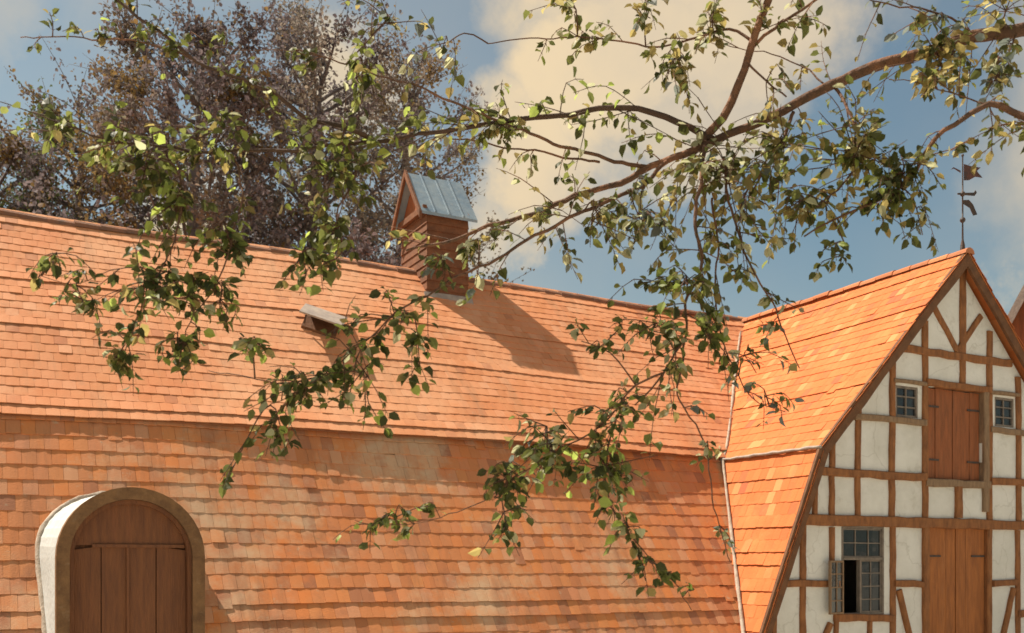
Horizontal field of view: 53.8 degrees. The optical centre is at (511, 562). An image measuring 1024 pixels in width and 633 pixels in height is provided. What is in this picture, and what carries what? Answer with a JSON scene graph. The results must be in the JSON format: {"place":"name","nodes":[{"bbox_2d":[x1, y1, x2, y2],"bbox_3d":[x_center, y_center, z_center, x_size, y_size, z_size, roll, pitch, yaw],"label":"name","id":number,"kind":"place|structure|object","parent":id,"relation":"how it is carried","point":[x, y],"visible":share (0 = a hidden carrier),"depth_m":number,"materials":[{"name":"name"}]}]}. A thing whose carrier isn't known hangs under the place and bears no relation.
{"place":"outdoors","nodes":[
{"label":"outdoors","id":0,"kind":"place"},
{"bbox_2d":[0,0,1023,316],"label":"sky","id":1,"kind":"structure","parent":0,"point":[995,235],"materials":[{"name":"blue"}]},
{"bbox_2d":[1008,285,1023,343],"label":"neighbour house","id":2,"kind":"structure","parent":0,"point":[1016,314],"depth_m":21.16,"materials":[{"name":"tile"}]},
{"bbox_3d":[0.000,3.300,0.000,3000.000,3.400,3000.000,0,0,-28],"label":"ground","id":3,"kind":"structure","parent":0,"visible":0},
{"bbox_2d":[0,115,135,220],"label":"background tree","id":4,"kind":"object","parent":3,"relation":"on","point":[7,154],"visible":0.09,"depth_m":29.40,"materials":[{"name":"plant"}]},
{"bbox_2d":[0,36,210,233],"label":"background tree","id":5,"kind":"object","parent":3,"relation":"on","point":[81,195],"visible":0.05,"depth_m":30.61,"materials":[{"name":"plant"}]},
{"bbox_2d":[10,0,341,250],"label":"background tree","id":6,"kind":"object","parent":3,"relation":"on","point":[205,89],"visible":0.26,"depth_m":27.94,"materials":[{"name":"plant"}]},
{"bbox_2d":[195,0,440,266],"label":"background tree","id":7,"kind":"object","parent":3,"relation":"on","point":[297,19],"visible":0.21,"depth_m":31.79,"materials":[{"name":"plant"}]},
{"bbox_2d":[328,214,401,266],"bbox_3d":[-4.253,-1.947,26.859,6.757,14.327,6.889,0,0,17],"label":"background tree","id":8,"kind":"object","parent":3,"relation":"on","point":[364,251],"visible":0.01,"depth_m":25.58,"materials":[{"name":"plant"}]},
{"bbox_2d":[269,5,534,282],"bbox_3d":[-3.983,-7.132,36.745,7.234,24.681,8.582,0,0,43],"label":"background tree","id":9,"kind":"object","parent":3,"relation":"on","point":[414,97],"visible":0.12,"depth_m":36.39,"materials":[{"name":"plant"}]},
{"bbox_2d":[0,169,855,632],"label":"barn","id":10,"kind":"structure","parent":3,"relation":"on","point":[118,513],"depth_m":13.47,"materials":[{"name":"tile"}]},
{"bbox_2d":[0,0,1023,609],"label":"overhanging tree","id":11,"kind":"object","parent":3,"relation":"on","point":[888,198],"visible":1,"depth_m":5.01,"materials":[{"name":"green plant"}]},
{"bbox_2d":[719,247,1023,632],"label":"half timbered house","id":12,"kind":"structure","parent":3,"relation":"on","point":[889,458],"depth_m":16.02,"materials":[{"name":"tile"}]},
{"bbox_2d":[828,526,883,614],"bbox_3d":[5.161,0.126,15.249,1.274,1.345,0.179,0,0,-35],"label":"window","id":13,"kind":"structure","parent":12,"relation":"in","point":[862,544],"depth_m":15.35,"materials":[{"name":"paint"}]},
{"bbox_2d":[896,385,916,417],"bbox_3d":[6.159,-2.509,15.811,0.497,0.490,0.050,0,0,-28],"label":"window","id":14,"kind":"structure","parent":12,"relation":"in","point":[906,397],"depth_m":15.80,"materials":[{"name":"paint"}]},
{"bbox_2d":[928,388,951,478],"bbox_3d":[6.838,-2.064,16.200,0.637,1.436,0.057,0,0,-28],"label":"hatch door","id":15,"kind":"structure","parent":12,"relation":"in","point":[940,400],"depth_m":16.21,"materials":[{"name":"wood"}]},
{"bbox_2d":[929,528,954,632],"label":"loft door","id":16,"kind":"structure","parent":12,"relation":"in","point":[942,541],"depth_m":16.22,"materials":[{"name":"wood"}]},
{"bbox_2d":[952,391,978,480],"bbox_3d":[7.415,-2.063,16.509,0.637,1.433,0.057,0,0,-28],"label":"hatch door","id":17,"kind":"structure","parent":12,"relation":"in","point":[965,406],"depth_m":16.50,"materials":[{"name":"wood"}]},
{"bbox_2d":[952,154,981,249],"bbox_3d":[7.320,-5.741,16.245,0.545,1.662,0.099,0,0,-1],"label":"weather vane","id":18,"kind":"object","parent":12,"relation":"on","point":[968,175],"visible":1,"depth_m":16.25,"materials":[{"name":"metal"}]},
{"bbox_2d":[955,528,984,632],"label":"loft door","id":19,"kind":"structure","parent":12,"relation":"in","point":[969,543],"depth_m":16.52,"materials":[{"name":"wood"}]},
{"bbox_2d":[995,397,1012,427],"bbox_3d":[8.221,-2.509,16.915,0.497,0.490,0.050,0,0,-28],"label":"window","id":20,"kind":"structure","parent":12,"relation":"in","point":[1003,406],"depth_m":16.91,"materials":[{"name":"paint"}]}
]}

